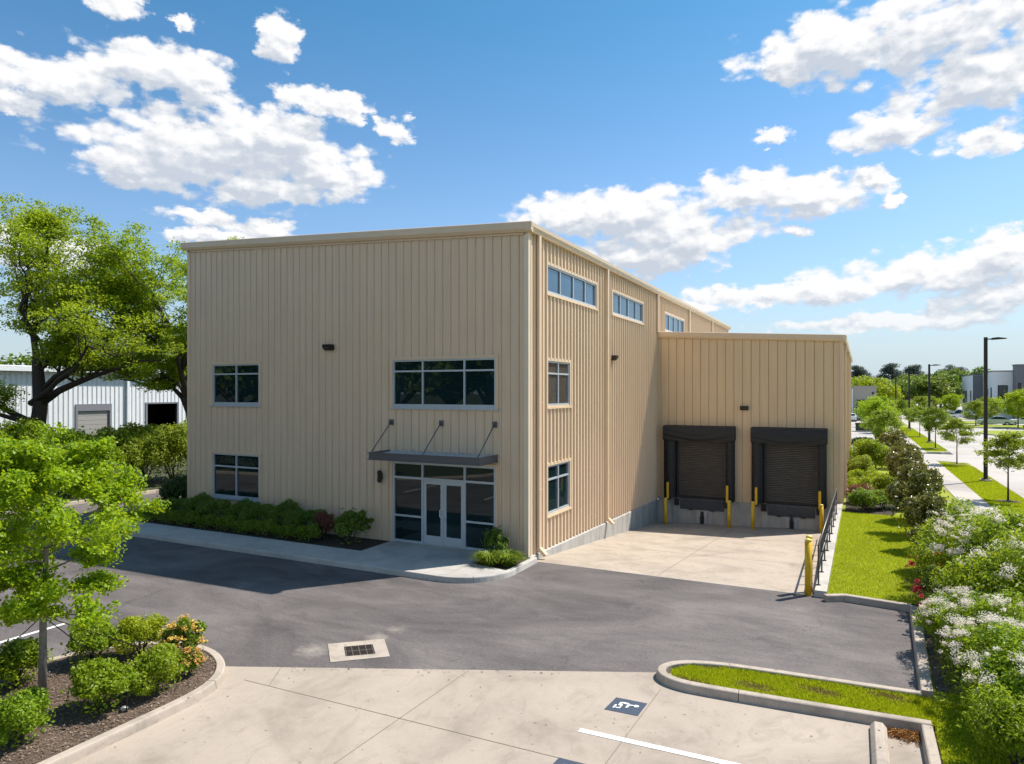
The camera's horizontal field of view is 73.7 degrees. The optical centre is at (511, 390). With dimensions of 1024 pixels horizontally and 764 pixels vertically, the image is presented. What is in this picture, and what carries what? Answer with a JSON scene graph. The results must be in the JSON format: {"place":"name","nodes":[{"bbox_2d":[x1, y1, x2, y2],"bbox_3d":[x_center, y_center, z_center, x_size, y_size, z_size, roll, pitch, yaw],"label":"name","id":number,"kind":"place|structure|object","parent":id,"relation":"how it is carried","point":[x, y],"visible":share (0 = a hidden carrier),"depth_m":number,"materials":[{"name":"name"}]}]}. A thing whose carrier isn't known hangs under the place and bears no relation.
{"place":"outdoors","nodes":[
{"label":"outdoors","id":0,"kind":"place"},
{"bbox_2d":[28,456,186,504],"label":"verge","id":1,"kind":"structure","parent":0,"point":[154,484],"depth_m":38.50,"materials":[{"name":"green plant"}]},
{"bbox_2d":[0,416,62,474],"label":"boundary shrub","id":2,"kind":"object","parent":1,"relation":"on","point":[26,426],"visible":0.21,"depth_m":32.61,"materials":[{"name":"green plant"}]},
{"bbox_2d":[42,426,125,496],"bbox_3d":[-20.863,3.383,33.064,3.567,3.471,3.650,0,0,30],"label":"boundary shrub","id":3,"kind":"object","parent":1,"relation":"on","point":[71,435],"visible":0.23,"depth_m":32.69,"materials":[{"name":"green plant"}]},
{"bbox_2d":[0,192,186,424],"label":"oak tree","id":4,"kind":"object","parent":1,"relation":"on","point":[69,347],"visible":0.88,"depth_m":34.99,"materials":[{"name":"green plant"}]},
{"bbox_2d":[0,365,186,435],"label":"metal shed","id":5,"kind":"structure","parent":1,"relation":"on","point":[97,403],"depth_m":50.42,"materials":[{"name":"white metal"}]},
{"bbox_2d":[75,404,111,435],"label":"rollup door","id":6,"kind":"structure","parent":5,"relation":"in","point":[88,412],"depth_m":49.94,"materials":[{"name":"white metal"}]},
{"bbox_2d":[94,402,178,433],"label":"open doorway","id":7,"kind":"structure","parent":5,"relation":"in","point":[157,413],"depth_m":59.22,"materials":[{"name":"black"}]},
{"bbox_2d":[5,214,244,418],"bbox_3d":[-19.779,-2.327,38.123,9.741,14.975,11.140,0,0,-7],"label":"oak tree","id":8,"kind":"object","parent":1,"relation":"on","point":[138,301],"visible":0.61,"depth_m":36.64,"materials":[{"name":"green plant"}]},
{"bbox_2d":[95,426,158,485],"bbox_3d":[-20.337,3.448,35.619,3.794,3.342,3.349,0,0,-6],"label":"boundary shrub","id":9,"kind":"object","parent":1,"relation":"on","point":[131,447],"visible":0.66,"depth_m":35.21,"materials":[{"name":"green plant"}]},
{"bbox_2d":[116,421,177,480],"bbox_3d":[-20.739,3.400,38.656,4.015,3.437,3.924,0,0,7],"label":"boundary shrub","id":10,"kind":"object","parent":1,"relation":"on","point":[147,429],"visible":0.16,"depth_m":38.36,"materials":[{"name":"green plant"}]},
{"bbox_2d":[140,421,186,481],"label":"boundary shrub","id":11,"kind":"object","parent":1,"relation":"on","point":[170,446],"visible":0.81,"depth_m":36.42,"materials":[{"name":"green plant"}]},
{"bbox_2d":[156,474,186,510],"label":"shrub","id":12,"kind":"object","parent":1,"relation":"on","point":[176,488],"visible":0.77,"depth_m":27.63,"materials":[{"name":"green plant"}]},
{"bbox_2d":[0,644,215,763],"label":"mulch bed","id":13,"kind":"object","parent":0,"point":[40,740],"visible":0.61,"depth_m":10.80,"materials":[{"name":"brown wood"}]},
{"bbox_2d":[0,636,54,692],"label":"shrub","id":14,"kind":"object","parent":13,"relation":"on","point":[17,658],"visible":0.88,"depth_m":11.42,"materials":[{"name":"green plant"}]},
{"bbox_2d":[0,685,57,749],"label":"shrub","id":15,"kind":"object","parent":13,"relation":"on","point":[20,715],"visible":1,"depth_m":9.64,"materials":[{"name":"green plant"}]},
{"bbox_2d":[0,422,171,697],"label":"young tree","id":16,"kind":"object","parent":13,"relation":"on","point":[23,484],"visible":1,"depth_m":10.57,"materials":[{"name":"green plant"}]},
{"bbox_2d":[60,620,121,667],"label":"shrub","id":17,"kind":"object","parent":13,"relation":"on","point":[91,641],"visible":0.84,"depth_m":12.44,"materials":[{"name":"green plant"}]},
{"bbox_2d":[60,656,137,717],"bbox_3d":[-6.472,4.625,10.754,1.092,0.830,1.090,0,0,10],"label":"shrub","id":18,"kind":"object","parent":13,"relation":"on","point":[94,680],"visible":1,"depth_m":10.60,"materials":[{"name":"green plant"}]},
{"bbox_2d":[112,611,168,658],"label":"shrub","id":19,"kind":"object","parent":13,"relation":"on","point":[132,629],"visible":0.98,"depth_m":12.79,"materials":[{"name":"green plant"}]},
{"bbox_2d":[123,641,187,696],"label":"shrub","id":20,"kind":"object","parent":13,"relation":"on","point":[158,662],"visible":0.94,"depth_m":11.24,"materials":[{"name":"green plant"}]},
{"bbox_2d":[157,613,208,654],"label":"flowering shrub","id":21,"kind":"object","parent":13,"relation":"on","point":[173,632],"visible":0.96,"depth_m":12.66,"materials":[{"name":"orange plant"}]},
{"bbox_2d":[177,645,207,676],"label":"flowering shrub","id":22,"kind":"object","parent":13,"relation":"on","point":[194,659],"visible":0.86,"depth_m":12.02,"materials":[{"name":"orange plant"}]},
{"bbox_2d":[129,520,504,575],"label":"sidewalk","id":23,"kind":"structure","parent":0,"point":[441,560],"depth_m":21.22,"materials":[{"name":"concrete"}]},
{"bbox_2d":[0,492,918,690],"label":"asphalt","id":24,"kind":"structure","parent":0,"point":[252,610],"depth_m":15.45,"materials":[{"name":"grey asphalt"}]},
{"bbox_2d":[37,641,225,763],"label":"kerb","id":25,"kind":"structure","parent":24,"relation":"on","point":[78,752],"depth_m":10.49,"materials":[{"name":"concrete"}]},
{"bbox_2d":[139,516,388,550],"bbox_3d":[-9.256,5.093,24.538,10.895,0.135,1.605,0,0,27],"label":"planting bed","id":26,"kind":"object","parent":24,"relation":"on","point":[332,540],"visible":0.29,"depth_m":23.25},
{"bbox_2d":[179,491,211,515],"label":"hedge shrub","id":27,"kind":"object","parent":26,"relation":"on","point":[197,503],"visible":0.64,"depth_m":25.93,"materials":[{"name":"green plant"}]},
{"bbox_2d":[203,497,231,516],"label":"hedge shrub","id":28,"kind":"object","parent":26,"relation":"on","point":[212,506],"visible":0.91,"depth_m":25.47,"materials":[{"name":"green plant"}]},
{"bbox_2d":[221,498,258,526],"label":"hedge shrub","id":29,"kind":"object","parent":26,"relation":"on","point":[242,512],"visible":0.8,"depth_m":24.94,"materials":[{"name":"green plant"}]},
{"bbox_2d":[263,498,307,525],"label":"hedge shrub","id":30,"kind":"object","parent":26,"relation":"on","point":[286,509],"visible":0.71,"depth_m":23.94,"materials":[{"name":"green plant"}]},
{"bbox_2d":[290,507,327,533],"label":"hedge shrub","id":31,"kind":"object","parent":26,"relation":"on","point":[301,516],"visible":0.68,"depth_m":23.46,"materials":[{"name":"green plant"}]},
{"bbox_2d":[310,509,334,538],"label":"red shrub","id":32,"kind":"object","parent":26,"relation":"on","point":[323,522],"visible":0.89,"depth_m":23.07,"materials":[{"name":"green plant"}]},
{"bbox_2d":[331,508,374,544],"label":"shrub","id":33,"kind":"object","parent":26,"relation":"on","point":[347,523],"visible":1,"depth_m":22.20,"materials":[{"name":"green plant"}]},
{"bbox_2d":[96,527,537,582],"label":"kerb","id":34,"kind":"structure","parent":24,"relation":"on","point":[518,568],"depth_m":20.00,"materials":[{"name":"concrete"}]},
{"bbox_2d":[328,639,389,662],"bbox_3d":[-3.054,5.149,13.546,1.161,0.026,0.982,0,0,-15],"label":"storm drain","id":35,"kind":"object","parent":24,"relation":"on","point":[356,650],"visible":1,"depth_m":13.51,"materials":[{"name":"concrete"}]},
{"bbox_2d":[474,557,528,569],"bbox_3d":[-0.329,5.090,20.105,1.250,0.140,1.550,0,0,27],"label":"planting bed","id":36,"kind":"object","parent":24,"relation":"on","point":[498,565],"visible":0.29,"depth_m":19.63,"materials":[{"name":"brown soil"}]},
{"bbox_2d":[465,548,503,565],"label":"grass clump","id":37,"kind":"object","parent":36,"relation":"on","point":[485,557],"visible":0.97,"depth_m":19.56,"materials":[{"name":"green plant"}]},
{"bbox_2d":[480,525,509,549],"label":"shrub","id":38,"kind":"object","parent":36,"relation":"on","point":[499,543],"visible":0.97,"depth_m":20.27,"materials":[{"name":"green plant"}]},
{"bbox_2d":[490,548,528,565],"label":"grass clump","id":39,"kind":"object","parent":36,"relation":"on","point":[510,557],"visible":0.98,"depth_m":19.50,"materials":[{"name":"green plant"}]},
{"bbox_2d":[181,221,852,569],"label":"warehouse","id":40,"kind":"structure","parent":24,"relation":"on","point":[531,388],"depth_m":24.69,"materials":[{"name":"beige metal"}]},
{"bbox_2d":[210,361,260,406],"bbox_3d":[-10.573,-0.260,26.157,2.710,1.720,0.145,0,0,27],"label":"window","id":41,"kind":"structure","parent":40,"relation":"in","point":[232,384],"depth_m":26.17,"materials":[{"name":"glass"}]},
{"bbox_2d":[210,450,260,502],"bbox_3d":[-10.573,3.250,26.157,2.710,1.860,0.145,0,0,27],"label":"window","id":42,"kind":"structure","parent":40,"relation":"in","point":[234,475],"depth_m":26.17,"materials":[{"name":"glass"}]},
{"bbox_2d":[424,480,442,545],"bbox_3d":[-2.560,3.943,22.124,0.759,2.075,0.133,0,0,27],"label":"door","id":43,"kind":"structure","parent":40,"relation":"in","point":[433,490],"depth_m":22.16,"materials":[{"name":"glass"}]},
{"bbox_2d":[389,355,498,409],"bbox_3d":[-2.237,-0.260,21.989,4.110,1.720,0.145,0,0,27],"label":"window","id":44,"kind":"structure","parent":40,"relation":"in","point":[467,382],"depth_m":21.96,"materials":[{"name":"glass"}]},
{"bbox_2d":[443,481,463,547],"bbox_3d":[-1.869,3.943,21.790,0.759,2.075,0.112,0,0,27],"label":"door","id":45,"kind":"structure","parent":40,"relation":"in","point":[453,492],"depth_m":21.82,"materials":[{"name":"glass"}]},
{"bbox_2d":[547,358,571,408],"bbox_3d":[1.541,-0.245,22.775,0.145,1.650,2.120,0,0,27],"label":"window","id":46,"kind":"structure","parent":40,"relation":"in","point":[559,372],"depth_m":22.83,"materials":[{"name":"glass"}]},
{"bbox_2d":[547,458,571,518],"bbox_3d":[1.541,3.200,22.775,0.145,1.760,2.120,0,0,27],"label":"window","id":47,"kind":"structure","parent":40,"relation":"in","point":[559,473],"depth_m":22.83,"materials":[{"name":"glass"}]},
{"bbox_2d":[546,262,597,310],"bbox_3d":[2.147,-3.610,23.987,0.145,1.080,4.870,0,0,27],"label":"window","id":48,"kind":"structure","parent":40,"relation":"in","point":[570,287],"depth_m":23.94,"materials":[{"name":"glass"}]},
{"bbox_2d":[611,289,643,324],"bbox_3d":[5.074,-3.610,29.841,0.145,1.080,4.720,0,0,27],"label":"window","id":49,"kind":"structure","parent":40,"relation":"in","point":[625,307],"depth_m":29.75,"materials":[{"name":"glass"}]},
{"bbox_2d":[664,311,684,331],"bbox_3d":[8.920,-3.610,37.534,0.145,1.080,4.720,0,0,27],"label":"window","id":50,"kind":"structure","parent":40,"relation":"in","point":[672,323],"depth_m":37.31,"materials":[{"name":"glass"}]},
{"bbox_2d":[677,440,725,499],"bbox_3d":[9.217,3.820,33.139,2.388,2.780,0.060,0,0,27],"label":"dock door","id":51,"kind":"structure","parent":40,"relation":"in","point":[701,465],"depth_m":33.15,"materials":[{"name":"brown metal"}]},
{"bbox_2d":[764,443,818,505],"bbox_3d":[12.817,3.820,31.339,2.338,2.780,0.060,0,0,27],"label":"dock door","id":52,"kind":"structure","parent":40,"relation":"in","point":[791,471],"depth_m":31.34,"materials":[{"name":"brown metal"}]},
{"bbox_2d":[805,538,811,595],"bbox_3d":[7.464,4.459,17.209,0.162,1.482,0.159,0,0,27],"label":"bollard","id":53,"kind":"object","parent":24,"relation":"on","point":[808,566],"visible":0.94,"depth_m":17.14,"materials":[{"name":"yellow metal"}]},
{"bbox_2d":[823,593,915,611],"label":"kerb","id":54,"kind":"structure","parent":24,"relation":"on","point":[876,602],"depth_m":16.41,"materials":[{"name":"concrete"}]},
{"bbox_2d":[909,605,933,698],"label":"kerb","id":55,"kind":"structure","parent":24,"relation":"on","point":[925,686],"depth_m":12.72,"materials":[{"name":"concrete"}]},
{"bbox_2d":[72,666,941,763],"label":"concrete pavement","id":56,"kind":"structure","parent":0,"point":[235,717],"depth_m":10.50,"materials":[{"name":"beige concrete"}]},
{"bbox_2d":[605,697,646,715],"bbox_3d":[1.858,5.138,11.129,0.570,0.004,0.510,0,0,27],"label":"parking symbol","id":57,"kind":"object","parent":56,"relation":"on","point":[622,705],"visible":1,"depth_m":11.12,"materials":[{"name":"blue paint"}]},
{"bbox_2d":[578,728,738,763],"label":"painted stripe","id":58,"kind":"object","parent":56,"relation":"on","point":[676,751],"visible":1,"depth_m":9.84,"materials":[{"name":"white paint"}]},
{"bbox_2d":[656,660,931,732],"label":"kerb","id":59,"kind":"structure","parent":56,"relation":"on","point":[664,677],"depth_m":11.29,"materials":[{"name":"concrete"}]},
{"bbox_2d":[870,721,889,763],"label":"wheel stop","id":60,"kind":"object","parent":56,"relation":"on","point":[879,745],"visible":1,"depth_m":9.75,"materials":[{"name":"concrete"}]},
{"bbox_2d":[887,727,920,747],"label":"mulch","id":61,"kind":"object","parent":56,"relation":"on","point":[908,735],"visible":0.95,"depth_m":10.14,"materials":[{"name":"brown wood"}]},
{"bbox_2d":[920,724,940,763],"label":"kerb","id":62,"kind":"structure","parent":56,"relation":"on","point":[929,746],"depth_m":9.66,"materials":[{"name":"concrete"}]},
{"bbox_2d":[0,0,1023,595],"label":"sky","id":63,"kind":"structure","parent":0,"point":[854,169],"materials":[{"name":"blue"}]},
{"bbox_2d":[537,522,828,594],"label":"dock ramp","id":64,"kind":"structure","parent":0,"point":[773,574],"depth_m":22.93,"materials":[{"name":"concrete"}]},
{"bbox_2d":[814,503,842,597],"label":"retaining wall","id":65,"kind":"structure","parent":64,"relation":"on","point":[822,589],"depth_m":20.09,"materials":[{"name":"concrete"}]},
{"bbox_2d":[816,487,837,585],"bbox_3d":[10.621,4.472,22.813,0.102,1.057,12.012,0,0,28],"label":"railing","id":66,"kind":"object","parent":65,"relation":"on","point":[834,503],"visible":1,"depth_m":21.31,"materials":[{"name":"metal"}]},
{"bbox_2d":[670,664,938,729],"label":"grass island","id":67,"kind":"structure","parent":0,"point":[818,696],"depth_m":11.49,"materials":[{"name":"green plant"}]},
{"bbox_2d":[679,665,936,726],"bbox_3d":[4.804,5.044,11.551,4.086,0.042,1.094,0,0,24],"label":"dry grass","id":68,"kind":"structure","parent":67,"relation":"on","point":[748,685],"depth_m":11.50,"materials":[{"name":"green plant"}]},
{"bbox_2d":[851,420,965,462],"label":"yard pavement","id":69,"kind":"structure","parent":0,"point":[937,457],"depth_m":55.32,"materials":[{"name":"concrete"}]},
{"bbox_2d":[851,386,876,420],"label":"beige building","id":70,"kind":"structure","parent":69,"relation":"on","point":[859,393],"depth_m":119.90,"materials":[{"name":"paint"}]},
{"bbox_2d":[827,463,1023,763],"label":"lawn","id":71,"kind":"structure","parent":0,"point":[941,696],"depth_m":17.96,"materials":[{"name":"green plant"}]},
{"bbox_2d":[849,437,890,473],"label":"shrub","id":72,"kind":"object","parent":71,"relation":"on","point":[876,451],"visible":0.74,"depth_m":39.39,"materials":[{"name":"green plant"}]},
{"bbox_2d":[845,481,899,514],"bbox_3d":[17.468,5.103,32.812,2.500,0.095,11.000,0,0,27],"label":"mulch bed","id":73,"kind":"object","parent":71,"relation":"on","point":[876,510],"visible":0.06,"depth_m":29.11,"materials":[{"name":"brown soil"}]},
{"bbox_2d":[843,487,882,509],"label":"shrub","id":74,"kind":"object","parent":73,"relation":"on","point":[858,496],"visible":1,"depth_m":28.67,"materials":[{"name":"green plant"}]},
{"bbox_2d":[847,473,889,489],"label":"shrub","id":75,"kind":"object","parent":73,"relation":"on","point":[876,482],"visible":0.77,"depth_m":32.40,"materials":[{"name":"green plant"}]},
{"bbox_2d":[883,446,927,482],"bbox_3d":[18.697,3.852,32.232,1.763,2.541,1.802,0,0,-10],"label":"magnolia","id":76,"kind":"object","parent":71,"relation":"on","point":[913,455],"visible":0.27,"depth_m":32.25,"materials":[{"name":"green plant"}]},
{"bbox_2d":[884,469,950,531],"bbox_3d":[14.294,3.898,24.103,2.076,2.402,1.571,0,0,32],"label":"magnolia","id":77,"kind":"object","parent":71,"relation":"on","point":[920,480],"visible":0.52,"depth_m":23.90,"materials":[{"name":"green plant"}]},
{"bbox_2d":[895,458,943,493],"bbox_3d":[15.875,3.875,26.651,1.683,2.492,1.720,0,0,21],"label":"magnolia","id":78,"kind":"object","parent":71,"relation":"on","point":[908,468],"visible":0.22,"depth_m":26.52,"materials":[{"name":"green plant"}]},
{"bbox_2d":[899,490,947,534],"bbox_3d":[13.162,4.115,21.576,1.393,1.992,1.424,0,0,-11],"label":"magnolia","id":79,"kind":"object","parent":71,"relation":"on","point":[920,510],"visible":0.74,"depth_m":21.40,"materials":[{"name":"green plant"}]},
{"bbox_2d":[921,592,990,701],"bbox_3d":[9.377,5.103,14.670,0.962,0.095,7.886,0,0,28],"label":"mulch bed","id":80,"kind":"object","parent":71,"relation":"on","point":[937,673],"visible":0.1,"depth_m":12.43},
{"bbox_2d":[911,564,947,606],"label":"rose bush","id":81,"kind":"object","parent":80,"relation":"on","point":[927,584],"visible":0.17,"depth_m":15.56,"materials":[{"name":"green plant"}]},
{"bbox_2d":[910,585,1012,651],"bbox_3d":[8.758,4.400,13.159,1.757,1.368,1.637,0,0,-12],"label":"flowering shrub","id":82,"kind":"object","parent":80,"relation":"on","point":[936,603],"visible":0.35,"depth_m":13.27,"materials":[{"name":"white plant"}]},
{"bbox_2d":[930,588,1023,670],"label":"flowering shrub","id":83,"kind":"object","parent":80,"relation":"on","point":[998,605],"visible":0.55,"depth_m":12.06,"materials":[{"name":"green plant"}]},
{"bbox_2d":[905,520,1014,576],"bbox_3d":[11.024,4.081,16.346,2.444,2.041,2.414,0,0,-20],"label":"shrub","id":84,"kind":"object","parent":71,"relation":"on","point":[948,537],"visible":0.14,"depth_m":16.46,"materials":[{"name":"green plant"}]},
{"bbox_2d":[914,497,1009,548],"bbox_3d":[12.367,3.986,18.357,2.608,2.204,2.742,0,0,-4],"label":"flowering shrub","id":85,"kind":"object","parent":71,"relation":"on","point":[931,526],"visible":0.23,"depth_m":18.54,"materials":[{"name":"green plant"}]},
{"bbox_2d":[908,502,1023,567],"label":"flowering shrub","id":86,"kind":"object","parent":71,"relation":"on","point":[998,521],"visible":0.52,"depth_m":15.74,"materials":[{"name":"green plant"}]},
{"bbox_2d":[928,550,1016,611],"bbox_3d":[9.958,4.233,14.327,2.068,1.727,2.042,0,0,-19],"label":"shrub","id":87,"kind":"object","parent":71,"relation":"on","point":[948,578],"visible":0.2,"depth_m":14.43,"materials":[{"name":"green plant"}]},
{"bbox_2d":[935,610,1023,700],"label":"flowering shrub","id":88,"kind":"object","parent":71,"relation":"on","point":[976,639],"visible":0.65,"depth_m":11.04,"materials":[{"name":"green plant"}]},
{"bbox_2d":[941,526,1023,613],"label":"flowering shrub","id":89,"kind":"object","parent":71,"relation":"on","point":[1007,571],"visible":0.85,"depth_m":13.54,"materials":[{"name":"green plant"}]},
{"bbox_2d":[955,680,1023,763],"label":"shrub","id":90,"kind":"object","parent":71,"relation":"on","point":[1002,720],"visible":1,"depth_m":9.11,"materials":[{"name":"green plant"}]},
{"bbox_2d":[956,623,1023,704],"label":"flowering shrub","id":91,"kind":"object","parent":71,"relation":"on","point":[1006,668],"visible":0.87,"depth_m":10.09,"materials":[{"name":"green plant"}]},
{"bbox_2d":[852,420,1023,514],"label":"grass verge","id":92,"kind":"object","parent":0,"point":[903,425],"depth_m":57.06,"materials":[{"name":"green plant"}]},
{"bbox_2d":[122,427,1023,524],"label":"grass","id":93,"kind":"structure","parent":92,"relation":"on","point":[967,473],"depth_m":37.06,"materials":[{"name":"green plant"}]},
{"bbox_2d":[851,397,900,438],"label":"yard tree","id":94,"kind":"object","parent":92,"relation":"on","point":[872,406],"visible":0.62,"depth_m":70.89,"materials":[{"name":"green plant"}]},
{"bbox_2d":[851,375,904,399],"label":"tree","id":95,"kind":"object","parent":92,"relation":"on","point":[882,388],"visible":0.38,"depth_m":132.61,"materials":[{"name":"green plant"}]},
{"bbox_2d":[861,407,904,438],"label":"yard tree","id":96,"kind":"object","parent":92,"relation":"on","point":[887,418],"visible":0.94,"depth_m":61.84,"materials":[{"name":"green plant"}]},
{"bbox_2d":[916,405,956,447],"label":"street tree","id":97,"kind":"object","parent":92,"relation":"on","point":[930,423],"visible":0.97,"depth_m":59.82,"materials":[{"name":"green plant"}]},
{"bbox_2d":[934,418,981,463],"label":"street tree","id":98,"kind":"object","parent":92,"relation":"on","point":[953,423],"visible":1,"depth_m":46.63,"materials":[{"name":"green plant"}]},
{"bbox_2d":[979,337,1006,481],"bbox_3d":[26.831,1.025,38.081,1.276,8.070,0.591,0,0,27],"label":"street lamp","id":99,"kind":"object","parent":92,"relation":"on","point":[985,467],"visible":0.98,"depth_m":38.15,"materials":[{"name":"metal"}]},
{"bbox_2d":[974,428,1023,500],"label":"street tree","id":100,"kind":"object","parent":92,"relation":"on","point":[1013,441],"visible":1,"depth_m":31.09,"materials":[{"name":"green plant"}]},
{"bbox_2d":[888,426,1001,518],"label":"street sidewalk","id":101,"kind":"structure","parent":0,"point":[955,486],"depth_m":36.08,"materials":[{"name":"concrete"}]},
{"bbox_2d":[899,404,1023,495],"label":"road","id":102,"kind":"structure","parent":0,"point":[967,454],"depth_m":58.07,"materials":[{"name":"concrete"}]},
{"bbox_2d":[888,375,935,401],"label":"tree","id":103,"kind":"object","parent":102,"relation":"on","point":[904,384],"visible":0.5,"depth_m":152.61,"materials":[{"name":"green plant"}]},
{"bbox_2d":[906,375,962,406],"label":"tree","id":104,"kind":"object","parent":102,"relation":"on","point":[939,384],"visible":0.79,"depth_m":148.69,"materials":[{"name":"green plant"}]},
{"bbox_2d":[964,421,1023,439],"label":"parking island","id":105,"kind":"structure","parent":102,"relation":"on","point":[996,432],"depth_m":93.97,"materials":[{"name":"green plant"}]},
{"bbox_2d":[993,387,1023,426],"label":"car park tree","id":106,"kind":"object","parent":105,"relation":"on","point":[1011,398],"visible":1,"depth_m":94.12,"materials":[{"name":"green plant"}]},
{"bbox_2d":[961,374,982,413],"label":"office building","id":107,"kind":"structure","parent":0,"point":[972,387],"depth_m":137.57,"materials":[{"name":"grey metal"}]},
{"bbox_2d":[982,370,1012,418],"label":"office building","id":108,"kind":"structure","parent":0,"point":[1000,382],"depth_m":124.54,"materials":[{"name":"white metal"}]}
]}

